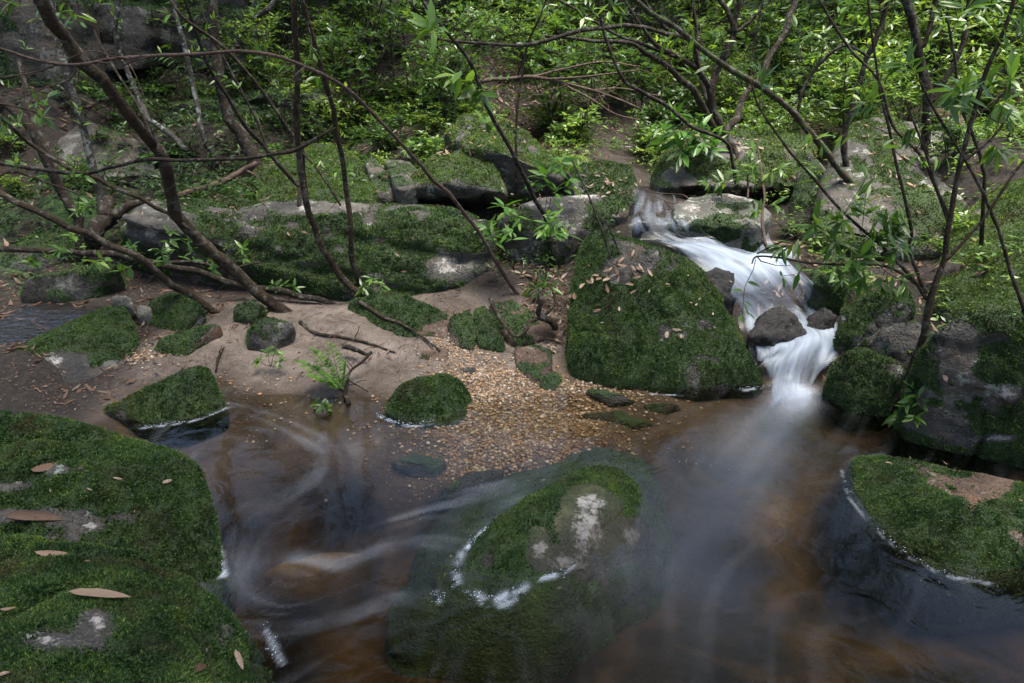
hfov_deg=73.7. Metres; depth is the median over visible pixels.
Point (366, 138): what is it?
leaf litter
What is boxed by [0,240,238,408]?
leaf litter
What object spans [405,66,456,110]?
shrub
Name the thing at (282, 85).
shrub
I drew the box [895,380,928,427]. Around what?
plant
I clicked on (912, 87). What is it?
shrub
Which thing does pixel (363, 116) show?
shrub
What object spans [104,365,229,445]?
rock
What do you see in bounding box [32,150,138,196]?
shrub
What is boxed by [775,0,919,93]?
shrub
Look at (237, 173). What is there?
fallen branch
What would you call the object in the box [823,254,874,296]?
shrub
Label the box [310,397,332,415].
plant
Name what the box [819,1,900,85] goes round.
shrub
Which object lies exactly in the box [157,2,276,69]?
boulder
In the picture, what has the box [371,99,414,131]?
shrub
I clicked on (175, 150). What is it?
shrub
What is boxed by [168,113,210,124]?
grass tuft
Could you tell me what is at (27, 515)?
dead leaf
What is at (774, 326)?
rock
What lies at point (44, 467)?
dead leaf
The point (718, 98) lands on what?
shrub
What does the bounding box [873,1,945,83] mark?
shrub
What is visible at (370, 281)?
plant
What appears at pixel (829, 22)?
shrub
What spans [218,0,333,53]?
shrub
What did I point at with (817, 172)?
shrub
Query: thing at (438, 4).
shrub
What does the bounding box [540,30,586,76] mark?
shrub
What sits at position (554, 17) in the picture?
sapling
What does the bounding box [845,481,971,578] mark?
foam
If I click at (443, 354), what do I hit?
rock
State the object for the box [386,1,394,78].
sapling
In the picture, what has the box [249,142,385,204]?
boulder
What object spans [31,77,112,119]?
shrub
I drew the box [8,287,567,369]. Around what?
leaf litter
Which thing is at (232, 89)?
shrub
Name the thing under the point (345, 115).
shrub
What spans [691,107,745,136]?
shrub
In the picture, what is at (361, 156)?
fern
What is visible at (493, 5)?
shrub
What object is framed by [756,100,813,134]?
shrub
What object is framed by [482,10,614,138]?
shrub
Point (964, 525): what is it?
boulder
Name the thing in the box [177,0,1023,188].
ground cover
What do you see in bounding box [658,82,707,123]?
shrub
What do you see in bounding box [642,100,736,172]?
plant
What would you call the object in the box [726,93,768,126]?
shrub
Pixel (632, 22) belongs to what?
shrub
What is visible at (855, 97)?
sapling
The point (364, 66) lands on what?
shrub
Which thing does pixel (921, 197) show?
boulder
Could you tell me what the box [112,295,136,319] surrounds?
rock
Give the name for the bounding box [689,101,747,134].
shrub
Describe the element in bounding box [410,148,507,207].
boulder
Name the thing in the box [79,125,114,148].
shrub
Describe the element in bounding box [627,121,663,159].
shrub
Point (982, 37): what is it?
shrub
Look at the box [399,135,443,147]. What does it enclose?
fern
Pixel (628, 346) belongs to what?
boulder
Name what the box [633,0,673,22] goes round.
shrub
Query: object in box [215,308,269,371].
dead root
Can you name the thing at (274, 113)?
shrub
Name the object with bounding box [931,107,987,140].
log
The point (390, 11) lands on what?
sapling
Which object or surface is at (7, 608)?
dead leaf
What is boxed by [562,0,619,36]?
shrub
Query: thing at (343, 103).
shrub
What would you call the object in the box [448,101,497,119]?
shrub
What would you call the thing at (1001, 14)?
shrub
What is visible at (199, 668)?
dead leaf
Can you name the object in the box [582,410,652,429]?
rock
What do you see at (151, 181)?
shrub
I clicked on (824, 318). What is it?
rock
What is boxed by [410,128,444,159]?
shrub
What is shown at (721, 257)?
waterfall water
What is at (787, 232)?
shrub
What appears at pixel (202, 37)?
sapling
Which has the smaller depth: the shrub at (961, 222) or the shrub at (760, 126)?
the shrub at (961, 222)
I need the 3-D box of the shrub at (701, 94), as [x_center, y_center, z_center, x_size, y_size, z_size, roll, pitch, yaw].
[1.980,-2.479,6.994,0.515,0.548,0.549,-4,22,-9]
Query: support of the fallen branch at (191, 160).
attached to the sapling at (53, 23)
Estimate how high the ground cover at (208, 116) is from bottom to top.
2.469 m
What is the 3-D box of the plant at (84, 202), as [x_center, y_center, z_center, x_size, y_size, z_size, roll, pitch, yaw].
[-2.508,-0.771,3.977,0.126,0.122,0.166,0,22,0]
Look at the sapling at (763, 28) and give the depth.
6.78 m
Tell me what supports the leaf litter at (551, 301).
on the ground at (764, 588)
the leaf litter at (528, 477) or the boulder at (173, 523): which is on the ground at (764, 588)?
the boulder at (173, 523)
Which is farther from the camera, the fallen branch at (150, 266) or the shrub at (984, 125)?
the shrub at (984, 125)
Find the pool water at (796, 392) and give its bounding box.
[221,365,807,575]
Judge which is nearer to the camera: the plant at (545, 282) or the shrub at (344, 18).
the plant at (545, 282)
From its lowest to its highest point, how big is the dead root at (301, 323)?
0.118 m
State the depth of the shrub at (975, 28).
6.35 m
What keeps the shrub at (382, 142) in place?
on the ground at (764, 588)
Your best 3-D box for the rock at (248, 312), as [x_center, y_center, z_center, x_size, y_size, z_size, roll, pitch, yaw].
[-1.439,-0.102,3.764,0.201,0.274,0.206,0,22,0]
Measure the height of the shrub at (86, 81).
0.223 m
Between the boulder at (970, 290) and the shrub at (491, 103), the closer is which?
the boulder at (970, 290)
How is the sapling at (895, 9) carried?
on the ground at (764, 588)
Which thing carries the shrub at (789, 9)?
on the ground at (764, 588)
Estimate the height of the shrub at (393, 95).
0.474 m
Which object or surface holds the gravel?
on the ground at (764, 588)
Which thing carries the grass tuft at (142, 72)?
on the ground at (764, 588)
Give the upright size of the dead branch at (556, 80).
0.852 m
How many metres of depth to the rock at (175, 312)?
3.65 m
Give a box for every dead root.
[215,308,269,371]
[298,320,394,352]
[358,300,440,350]
[488,297,531,337]
[521,288,557,338]
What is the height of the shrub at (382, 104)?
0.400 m
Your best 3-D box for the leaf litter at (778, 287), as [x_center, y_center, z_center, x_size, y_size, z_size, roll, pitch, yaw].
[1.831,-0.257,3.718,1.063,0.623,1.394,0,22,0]
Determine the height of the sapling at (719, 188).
0.541 m
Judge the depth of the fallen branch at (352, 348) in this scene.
3.34 m
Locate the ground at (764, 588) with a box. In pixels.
[0,0,1023,682]
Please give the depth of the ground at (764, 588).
2.83 m
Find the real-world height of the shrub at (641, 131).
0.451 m
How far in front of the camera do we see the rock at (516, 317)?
3.57 m
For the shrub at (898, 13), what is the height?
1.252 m
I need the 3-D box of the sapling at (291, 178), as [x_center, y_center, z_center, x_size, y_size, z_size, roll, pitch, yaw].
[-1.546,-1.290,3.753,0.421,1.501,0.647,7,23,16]
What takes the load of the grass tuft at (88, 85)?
on the ground at (764, 588)
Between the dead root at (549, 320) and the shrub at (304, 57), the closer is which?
the dead root at (549, 320)
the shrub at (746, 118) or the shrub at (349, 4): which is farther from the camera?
the shrub at (349, 4)
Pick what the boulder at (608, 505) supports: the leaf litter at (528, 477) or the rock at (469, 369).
the leaf litter at (528, 477)
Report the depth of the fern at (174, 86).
6.36 m
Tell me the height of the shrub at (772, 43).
0.997 m
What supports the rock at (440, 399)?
on the ground at (764, 588)
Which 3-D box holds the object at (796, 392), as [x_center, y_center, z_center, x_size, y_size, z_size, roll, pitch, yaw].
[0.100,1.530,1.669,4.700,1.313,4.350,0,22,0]
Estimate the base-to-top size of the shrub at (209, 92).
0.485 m
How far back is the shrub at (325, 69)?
6.71 m
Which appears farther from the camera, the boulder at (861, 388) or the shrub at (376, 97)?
the shrub at (376, 97)
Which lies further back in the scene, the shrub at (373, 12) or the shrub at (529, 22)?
the shrub at (529, 22)
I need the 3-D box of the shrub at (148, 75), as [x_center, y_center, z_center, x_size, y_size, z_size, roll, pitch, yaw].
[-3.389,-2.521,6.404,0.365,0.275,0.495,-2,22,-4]
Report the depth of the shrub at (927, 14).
6.88 m
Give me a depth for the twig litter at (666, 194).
5.40 m
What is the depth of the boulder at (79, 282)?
3.92 m
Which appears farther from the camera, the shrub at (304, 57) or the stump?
the shrub at (304, 57)
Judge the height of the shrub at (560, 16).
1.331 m
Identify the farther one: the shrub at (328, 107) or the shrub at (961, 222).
the shrub at (328, 107)
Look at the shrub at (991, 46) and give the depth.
6.20 m
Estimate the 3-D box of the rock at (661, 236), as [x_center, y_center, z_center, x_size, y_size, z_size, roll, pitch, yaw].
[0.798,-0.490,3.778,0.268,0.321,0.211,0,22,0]
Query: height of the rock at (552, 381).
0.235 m
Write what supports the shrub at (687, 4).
on the ground at (764, 588)
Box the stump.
[82,195,151,249]
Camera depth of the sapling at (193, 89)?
5.14 m
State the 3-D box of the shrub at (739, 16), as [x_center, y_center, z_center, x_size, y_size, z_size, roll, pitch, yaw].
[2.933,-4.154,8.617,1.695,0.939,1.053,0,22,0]
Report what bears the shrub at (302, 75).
on the ground at (764, 588)
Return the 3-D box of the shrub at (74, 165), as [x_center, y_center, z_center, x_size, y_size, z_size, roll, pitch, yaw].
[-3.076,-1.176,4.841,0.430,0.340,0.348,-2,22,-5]
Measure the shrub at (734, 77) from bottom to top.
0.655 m
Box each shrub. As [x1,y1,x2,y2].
[0,122,30,157]
[0,174,39,200]
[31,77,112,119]
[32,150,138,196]
[43,151,106,192]
[54,73,101,96]
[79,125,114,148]
[96,79,171,129]
[98,116,186,167]
[123,158,217,199]
[126,79,163,104]
[134,78,160,102]
[135,58,170,86]
[156,122,201,157]
[157,55,209,99]
[160,101,218,124]
[169,134,249,181]
[174,162,239,193]
[176,0,309,92]
[183,76,229,99]
[185,57,262,94]
[204,0,305,95]
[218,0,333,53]
[218,121,267,147]
[232,140,284,172]
[233,70,276,96]
[235,0,314,77]
[254,57,323,148]
[263,0,287,28]
[263,75,292,88]
[265,105,293,131]
[271,35,365,88]
[281,76,373,140]
[283,72,344,107]
[290,0,361,68]
[300,116,341,142]
[301,0,430,131]
[303,0,388,81]
[305,58,346,85]
[320,105,354,134]
[320,112,355,134]
[321,0,426,67]
[325,0,364,36]
[334,94,347,118]
[340,160,410,185]
[341,122,364,147]
[348,101,414,137]
[348,110,408,156]
[349,100,405,136]
[351,73,405,104]
[359,121,400,154]
[361,90,387,111]
[362,149,392,169]
[371,73,429,113]
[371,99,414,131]
[382,0,512,125]
[392,101,433,124]
[397,137,443,168]
[399,0,522,128]
[403,99,448,134]
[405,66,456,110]
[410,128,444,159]
[412,0,797,158]
[413,0,474,37]
[416,0,499,47]
[442,0,523,57]
[445,51,489,88]
[448,98,497,124]
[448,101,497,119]
[457,100,508,120]
[480,0,501,14]
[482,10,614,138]
[492,0,569,81]
[494,110,509,121]
[496,0,550,22]
[496,0,635,79]
[502,0,591,39]
[514,36,560,70]
[514,94,579,128]
[521,47,557,72]
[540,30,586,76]
[543,117,580,147]
[547,136,590,169]
[548,0,609,69]
[550,101,607,147]
[555,12,652,120]
[559,155,576,169]
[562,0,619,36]
[570,0,684,86]
[579,20,665,108]
[603,0,676,68]
[620,114,664,155]
[626,92,680,138]
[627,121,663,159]
[628,123,696,173]
[632,13,747,101]
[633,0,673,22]
[635,0,764,75]
[648,78,691,113]
[652,25,763,79]
[654,0,696,26]
[655,22,800,107]
[656,0,725,47]
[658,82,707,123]
[679,0,718,21]
[681,72,738,111]
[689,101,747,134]
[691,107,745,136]
[695,76,749,114]
[700,0,784,51]
[710,46,784,113]
[719,78,801,128]
[721,0,863,100]
[721,56,790,127]
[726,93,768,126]
[727,6,843,98]
[733,116,791,129]
[739,89,834,135]
[748,0,825,42]
[752,170,786,203]
[753,0,869,84]
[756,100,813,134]
[765,7,863,120]
[773,209,811,239]
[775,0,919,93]
[801,161,824,175]
[802,15,938,151]
[806,0,860,41]
[812,29,921,114]
[813,51,895,125]
[815,0,899,29]
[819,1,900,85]
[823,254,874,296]
[854,0,961,58]
[870,45,981,121]
[873,0,937,32]
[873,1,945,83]
[875,0,1022,72]
[883,24,925,61]
[897,0,959,37]
[905,0,1021,74]
[919,0,1023,121]
[921,111,982,165]
[930,0,1019,64]
[938,203,976,228]
[957,115,999,141]
[962,0,1020,66]
[975,117,1002,137]
[977,5,1022,53]
[982,0,1023,67]
[993,95,1023,140]
[1012,0,1023,23]
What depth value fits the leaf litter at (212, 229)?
4.25 m
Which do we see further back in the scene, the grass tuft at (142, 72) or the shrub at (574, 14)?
the shrub at (574, 14)
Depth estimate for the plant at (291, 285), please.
3.74 m
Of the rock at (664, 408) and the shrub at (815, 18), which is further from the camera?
the shrub at (815, 18)
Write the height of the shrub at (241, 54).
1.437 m
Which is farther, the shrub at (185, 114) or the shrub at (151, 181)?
the shrub at (185, 114)
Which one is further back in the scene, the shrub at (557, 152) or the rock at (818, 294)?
the shrub at (557, 152)
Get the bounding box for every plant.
[68,197,95,218]
[251,346,287,369]
[266,278,303,299]
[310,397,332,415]
[354,272,390,296]
[469,197,532,271]
[521,270,562,300]
[522,152,580,209]
[532,208,580,268]
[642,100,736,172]
[819,266,868,292]
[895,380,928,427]
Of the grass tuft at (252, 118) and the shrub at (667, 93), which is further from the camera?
the shrub at (667, 93)
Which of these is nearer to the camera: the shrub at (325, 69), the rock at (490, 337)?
the rock at (490, 337)
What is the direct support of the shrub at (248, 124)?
on the ground at (764, 588)
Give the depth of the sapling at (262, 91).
3.68 m
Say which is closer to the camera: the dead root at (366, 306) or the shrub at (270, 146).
the dead root at (366, 306)
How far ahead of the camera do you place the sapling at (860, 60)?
3.41 m
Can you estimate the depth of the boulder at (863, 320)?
3.20 m
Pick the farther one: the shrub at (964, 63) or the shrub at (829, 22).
the shrub at (829, 22)
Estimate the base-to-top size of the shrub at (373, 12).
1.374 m
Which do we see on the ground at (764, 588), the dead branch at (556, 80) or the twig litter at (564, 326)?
the twig litter at (564, 326)
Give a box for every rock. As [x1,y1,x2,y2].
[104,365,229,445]
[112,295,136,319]
[136,305,152,323]
[148,292,206,331]
[154,324,222,356]
[233,300,267,324]
[245,316,295,352]
[263,552,362,580]
[348,290,448,338]
[364,155,393,203]
[383,372,472,428]
[385,159,419,204]
[392,453,446,479]
[420,347,448,361]
[432,469,504,511]
[448,309,477,350]
[463,367,475,373]
[473,305,505,351]
[489,299,555,347]
[514,344,553,382]
[539,371,562,390]
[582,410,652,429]
[586,387,634,407]
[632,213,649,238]
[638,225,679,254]
[644,403,680,414]
[668,193,771,254]
[704,267,737,316]
[746,306,806,365]
[790,158,825,215]
[799,307,836,357]
[802,265,853,315]
[870,319,934,371]
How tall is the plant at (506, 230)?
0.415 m
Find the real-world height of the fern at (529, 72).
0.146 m
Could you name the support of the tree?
on the ground at (764, 588)
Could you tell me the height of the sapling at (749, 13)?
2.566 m
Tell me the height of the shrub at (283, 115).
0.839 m
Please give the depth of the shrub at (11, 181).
4.81 m
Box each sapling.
[0,0,292,312]
[0,18,87,264]
[0,47,519,294]
[0,89,96,195]
[49,0,105,206]
[109,0,154,137]
[142,0,206,99]
[154,0,301,206]
[165,0,235,67]
[169,0,354,217]
[172,0,218,167]
[197,0,263,175]
[223,0,283,74]
[253,0,366,296]
[300,0,362,285]
[384,0,427,112]
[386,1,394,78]
[406,0,554,267]
[421,0,482,116]
[468,0,512,110]
[490,1,563,202]
[566,159,620,257]
[567,0,739,195]
[586,0,608,80]
[599,0,855,182]
[616,0,657,97]
[677,0,1023,431]
[693,0,720,78]
[698,138,791,250]
[737,0,799,123]
[755,2,820,106]
[756,5,785,78]
[790,0,967,220]
[796,0,905,166]
[829,0,915,124]
[884,0,938,69]
[921,0,1023,244]
[933,7,948,80]
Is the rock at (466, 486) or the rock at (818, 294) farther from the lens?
the rock at (818, 294)
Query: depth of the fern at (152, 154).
5.18 m
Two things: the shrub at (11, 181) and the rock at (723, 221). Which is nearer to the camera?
the rock at (723, 221)
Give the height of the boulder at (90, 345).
0.379 m
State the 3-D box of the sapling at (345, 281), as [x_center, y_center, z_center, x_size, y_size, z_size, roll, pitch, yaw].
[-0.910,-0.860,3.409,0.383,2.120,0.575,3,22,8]
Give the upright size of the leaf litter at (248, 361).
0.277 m
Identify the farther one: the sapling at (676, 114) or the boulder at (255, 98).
the boulder at (255, 98)
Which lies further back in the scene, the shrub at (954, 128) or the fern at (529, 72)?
the fern at (529, 72)
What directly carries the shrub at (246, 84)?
on the ground at (764, 588)
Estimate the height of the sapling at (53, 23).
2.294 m
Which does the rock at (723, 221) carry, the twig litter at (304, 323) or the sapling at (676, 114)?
the sapling at (676, 114)
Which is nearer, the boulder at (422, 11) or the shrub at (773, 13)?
the shrub at (773, 13)
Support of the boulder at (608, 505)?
on the ground at (764, 588)
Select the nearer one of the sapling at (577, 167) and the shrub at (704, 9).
the sapling at (577, 167)
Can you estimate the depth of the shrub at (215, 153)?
5.18 m
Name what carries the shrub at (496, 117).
on the ground at (764, 588)
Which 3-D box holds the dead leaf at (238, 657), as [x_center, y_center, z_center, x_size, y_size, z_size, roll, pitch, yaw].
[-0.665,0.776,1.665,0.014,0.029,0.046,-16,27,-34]
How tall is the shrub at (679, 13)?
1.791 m
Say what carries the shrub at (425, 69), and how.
on the ground at (764, 588)
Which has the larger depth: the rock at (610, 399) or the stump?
the stump
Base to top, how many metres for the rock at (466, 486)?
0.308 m
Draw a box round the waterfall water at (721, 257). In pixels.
[673,239,836,399]
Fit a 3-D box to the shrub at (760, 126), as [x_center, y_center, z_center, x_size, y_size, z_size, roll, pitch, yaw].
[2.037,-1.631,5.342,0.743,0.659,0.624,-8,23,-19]
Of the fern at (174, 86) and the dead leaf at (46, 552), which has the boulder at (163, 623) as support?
the dead leaf at (46, 552)
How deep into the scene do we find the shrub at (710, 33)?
6.85 m
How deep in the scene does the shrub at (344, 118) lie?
6.03 m
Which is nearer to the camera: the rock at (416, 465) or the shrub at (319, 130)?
the rock at (416, 465)
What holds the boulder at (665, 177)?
on the ground at (764, 588)
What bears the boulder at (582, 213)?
on the ground at (764, 588)
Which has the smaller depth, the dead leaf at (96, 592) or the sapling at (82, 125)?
the dead leaf at (96, 592)
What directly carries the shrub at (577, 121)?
on the ground at (764, 588)
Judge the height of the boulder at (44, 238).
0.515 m
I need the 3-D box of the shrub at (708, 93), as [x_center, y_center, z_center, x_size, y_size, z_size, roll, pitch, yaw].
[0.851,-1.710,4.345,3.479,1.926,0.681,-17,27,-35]
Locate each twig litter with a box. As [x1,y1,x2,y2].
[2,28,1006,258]
[26,265,565,388]
[517,265,571,347]
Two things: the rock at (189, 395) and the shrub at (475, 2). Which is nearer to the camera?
the rock at (189, 395)
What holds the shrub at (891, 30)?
on the ground at (764, 588)
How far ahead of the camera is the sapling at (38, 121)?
2.87 m
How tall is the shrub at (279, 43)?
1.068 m
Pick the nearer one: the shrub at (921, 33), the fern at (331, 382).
the fern at (331, 382)
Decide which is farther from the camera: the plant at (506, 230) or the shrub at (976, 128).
the shrub at (976, 128)
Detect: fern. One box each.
[79,91,106,97]
[119,80,175,93]
[138,145,195,157]
[224,192,254,198]
[295,342,346,391]
[349,151,386,163]
[389,48,412,54]
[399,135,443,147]
[436,114,457,124]
[524,66,587,76]
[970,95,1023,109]
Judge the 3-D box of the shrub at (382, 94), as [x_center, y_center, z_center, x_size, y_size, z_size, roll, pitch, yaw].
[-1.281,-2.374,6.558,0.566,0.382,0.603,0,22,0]
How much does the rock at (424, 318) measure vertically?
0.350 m
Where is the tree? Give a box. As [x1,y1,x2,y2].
[897,0,1010,152]
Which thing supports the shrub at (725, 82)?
on the ground at (764, 588)
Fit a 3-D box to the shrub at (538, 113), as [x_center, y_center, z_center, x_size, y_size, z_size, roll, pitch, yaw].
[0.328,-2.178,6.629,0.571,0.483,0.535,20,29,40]
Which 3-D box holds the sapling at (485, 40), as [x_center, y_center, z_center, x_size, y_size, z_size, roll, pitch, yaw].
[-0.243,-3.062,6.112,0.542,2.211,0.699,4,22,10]
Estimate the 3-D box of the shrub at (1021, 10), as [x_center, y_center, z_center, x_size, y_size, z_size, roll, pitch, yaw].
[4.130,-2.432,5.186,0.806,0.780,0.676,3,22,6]
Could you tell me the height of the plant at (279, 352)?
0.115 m
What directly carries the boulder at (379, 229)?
on the ground at (764, 588)
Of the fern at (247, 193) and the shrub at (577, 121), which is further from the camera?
the shrub at (577, 121)
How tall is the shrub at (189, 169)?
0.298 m
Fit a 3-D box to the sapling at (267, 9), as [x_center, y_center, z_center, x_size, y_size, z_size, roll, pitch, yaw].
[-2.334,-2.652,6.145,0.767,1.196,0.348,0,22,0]
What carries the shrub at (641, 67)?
on the ground at (764, 588)
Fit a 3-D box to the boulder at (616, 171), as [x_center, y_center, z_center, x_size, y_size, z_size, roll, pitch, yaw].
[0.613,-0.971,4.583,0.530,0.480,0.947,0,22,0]
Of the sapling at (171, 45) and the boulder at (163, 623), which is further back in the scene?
the sapling at (171, 45)
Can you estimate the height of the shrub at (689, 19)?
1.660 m
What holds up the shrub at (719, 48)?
on the ground at (764, 588)
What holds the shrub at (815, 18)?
on the ground at (764, 588)
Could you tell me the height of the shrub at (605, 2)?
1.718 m
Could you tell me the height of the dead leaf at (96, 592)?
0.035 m
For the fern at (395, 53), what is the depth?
6.76 m
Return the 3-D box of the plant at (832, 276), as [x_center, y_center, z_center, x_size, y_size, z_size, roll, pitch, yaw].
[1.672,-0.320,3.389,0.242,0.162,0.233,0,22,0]
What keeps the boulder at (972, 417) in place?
on the ground at (764, 588)
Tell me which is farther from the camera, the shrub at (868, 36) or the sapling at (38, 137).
the shrub at (868, 36)
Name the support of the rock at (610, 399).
on the ground at (764, 588)
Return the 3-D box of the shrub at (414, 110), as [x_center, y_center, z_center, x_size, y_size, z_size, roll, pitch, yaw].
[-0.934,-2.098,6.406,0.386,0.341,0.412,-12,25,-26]
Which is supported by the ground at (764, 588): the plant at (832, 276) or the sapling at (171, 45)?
the sapling at (171, 45)
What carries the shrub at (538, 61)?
on the ground at (764, 588)
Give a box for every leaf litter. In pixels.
[0,4,1023,280]
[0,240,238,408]
[0,274,552,412]
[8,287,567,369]
[20,116,942,282]
[50,321,1022,636]
[432,50,608,161]
[511,258,575,352]
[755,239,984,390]
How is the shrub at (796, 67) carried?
on the ground at (764, 588)
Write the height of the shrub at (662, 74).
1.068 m
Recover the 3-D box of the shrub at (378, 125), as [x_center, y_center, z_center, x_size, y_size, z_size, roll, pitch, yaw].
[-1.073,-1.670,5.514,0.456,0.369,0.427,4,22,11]
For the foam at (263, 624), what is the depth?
1.83 m
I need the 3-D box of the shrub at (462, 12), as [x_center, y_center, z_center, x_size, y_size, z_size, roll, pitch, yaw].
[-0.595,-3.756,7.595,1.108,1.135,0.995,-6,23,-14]
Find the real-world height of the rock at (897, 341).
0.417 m
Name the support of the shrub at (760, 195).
on the ground at (764, 588)
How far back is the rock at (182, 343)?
3.40 m
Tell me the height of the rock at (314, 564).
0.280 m
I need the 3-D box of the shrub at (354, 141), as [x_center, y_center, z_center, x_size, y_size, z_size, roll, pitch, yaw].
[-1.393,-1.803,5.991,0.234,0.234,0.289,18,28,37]
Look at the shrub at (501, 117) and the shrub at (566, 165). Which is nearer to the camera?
the shrub at (566, 165)
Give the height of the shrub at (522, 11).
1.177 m
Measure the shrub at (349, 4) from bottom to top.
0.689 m
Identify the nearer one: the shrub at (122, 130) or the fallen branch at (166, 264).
the fallen branch at (166, 264)
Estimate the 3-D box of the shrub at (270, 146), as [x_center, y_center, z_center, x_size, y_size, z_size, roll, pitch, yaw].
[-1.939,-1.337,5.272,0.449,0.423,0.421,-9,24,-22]
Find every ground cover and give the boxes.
[0,16,460,263]
[3,169,643,286]
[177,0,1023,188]
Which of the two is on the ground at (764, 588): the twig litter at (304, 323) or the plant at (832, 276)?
the twig litter at (304, 323)
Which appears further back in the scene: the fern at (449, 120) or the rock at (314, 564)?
the fern at (449, 120)
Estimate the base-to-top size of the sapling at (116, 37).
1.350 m
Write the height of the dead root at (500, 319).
0.137 m
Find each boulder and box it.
[0,0,120,90]
[0,204,88,271]
[0,409,233,611]
[0,533,273,682]
[10,305,140,382]
[19,263,127,303]
[30,120,162,190]
[92,0,172,76]
[119,196,497,300]
[124,0,276,11]
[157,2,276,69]
[165,86,339,136]
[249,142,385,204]
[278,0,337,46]
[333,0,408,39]
[384,447,676,682]
[406,0,444,18]
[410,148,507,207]
[443,113,565,205]
[497,194,612,266]
[564,159,638,226]
[565,230,763,401]
[649,128,817,200]
[805,116,971,262]
[818,347,906,431]
[825,289,916,368]
[835,454,1023,634]
[891,310,1023,474]
[926,178,1023,322]
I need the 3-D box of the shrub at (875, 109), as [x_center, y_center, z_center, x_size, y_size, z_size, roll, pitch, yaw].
[2.586,-1.836,5.016,0.885,1.055,0.956,15,26,33]
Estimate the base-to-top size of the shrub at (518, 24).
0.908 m
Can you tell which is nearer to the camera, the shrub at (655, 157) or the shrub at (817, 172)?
the shrub at (817, 172)
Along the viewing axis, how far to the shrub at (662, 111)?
6.49 m
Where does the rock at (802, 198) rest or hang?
on the ground at (764, 588)
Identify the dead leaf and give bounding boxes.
[1,607,14,610]
[6,511,65,519]
[31,463,56,471]
[35,550,66,555]
[69,588,130,597]
[194,663,205,671]
[234,649,243,668]
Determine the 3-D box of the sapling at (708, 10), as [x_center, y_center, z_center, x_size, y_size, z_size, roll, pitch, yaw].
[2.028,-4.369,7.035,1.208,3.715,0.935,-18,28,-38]
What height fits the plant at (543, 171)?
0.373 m
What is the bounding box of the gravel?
[126,300,734,519]
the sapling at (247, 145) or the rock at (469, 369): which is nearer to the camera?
the rock at (469, 369)
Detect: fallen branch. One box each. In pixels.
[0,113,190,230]
[0,129,330,194]
[0,190,220,313]
[0,224,335,304]
[138,101,188,151]
[178,159,262,197]
[330,351,372,405]
[342,344,367,355]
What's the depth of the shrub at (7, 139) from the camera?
5.09 m
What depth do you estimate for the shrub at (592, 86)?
6.64 m
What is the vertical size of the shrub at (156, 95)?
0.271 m
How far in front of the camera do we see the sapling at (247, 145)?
4.90 m
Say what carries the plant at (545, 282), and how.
on the ground at (764, 588)
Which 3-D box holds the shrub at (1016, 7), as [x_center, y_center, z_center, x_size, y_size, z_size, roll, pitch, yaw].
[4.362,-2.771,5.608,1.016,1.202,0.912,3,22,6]
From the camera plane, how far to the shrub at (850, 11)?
7.12 m
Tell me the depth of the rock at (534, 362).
3.32 m
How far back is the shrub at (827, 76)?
5.47 m
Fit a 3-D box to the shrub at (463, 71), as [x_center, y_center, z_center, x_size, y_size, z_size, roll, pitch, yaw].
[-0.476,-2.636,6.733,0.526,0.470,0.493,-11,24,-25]
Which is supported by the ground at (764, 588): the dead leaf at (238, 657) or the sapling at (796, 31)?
the sapling at (796, 31)
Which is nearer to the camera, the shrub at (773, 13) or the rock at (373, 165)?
the rock at (373, 165)
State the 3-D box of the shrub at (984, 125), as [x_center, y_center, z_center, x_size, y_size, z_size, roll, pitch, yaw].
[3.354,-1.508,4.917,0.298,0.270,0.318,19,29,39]
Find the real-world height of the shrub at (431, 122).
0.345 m
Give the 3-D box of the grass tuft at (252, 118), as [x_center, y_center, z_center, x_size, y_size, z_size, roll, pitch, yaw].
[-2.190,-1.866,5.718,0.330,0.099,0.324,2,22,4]
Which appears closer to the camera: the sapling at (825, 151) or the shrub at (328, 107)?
the sapling at (825, 151)
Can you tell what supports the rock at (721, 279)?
on the ground at (764, 588)
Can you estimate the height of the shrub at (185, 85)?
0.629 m
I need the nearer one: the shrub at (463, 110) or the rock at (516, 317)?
the rock at (516, 317)
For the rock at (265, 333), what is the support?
on the ground at (764, 588)
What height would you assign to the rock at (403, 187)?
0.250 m
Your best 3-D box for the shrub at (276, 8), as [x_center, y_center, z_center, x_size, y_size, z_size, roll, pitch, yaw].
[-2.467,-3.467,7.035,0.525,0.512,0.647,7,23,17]
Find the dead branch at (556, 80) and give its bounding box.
[480,31,673,147]
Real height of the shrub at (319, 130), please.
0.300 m
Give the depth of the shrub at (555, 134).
5.91 m
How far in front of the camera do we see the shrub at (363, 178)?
4.57 m
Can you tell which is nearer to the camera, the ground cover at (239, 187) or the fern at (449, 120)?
the ground cover at (239, 187)
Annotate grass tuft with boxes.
[78,81,98,91]
[130,65,160,77]
[151,109,166,121]
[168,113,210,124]
[235,112,266,124]
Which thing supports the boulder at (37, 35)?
on the ground at (764, 588)
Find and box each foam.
[221,560,280,660]
[430,530,567,605]
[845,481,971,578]

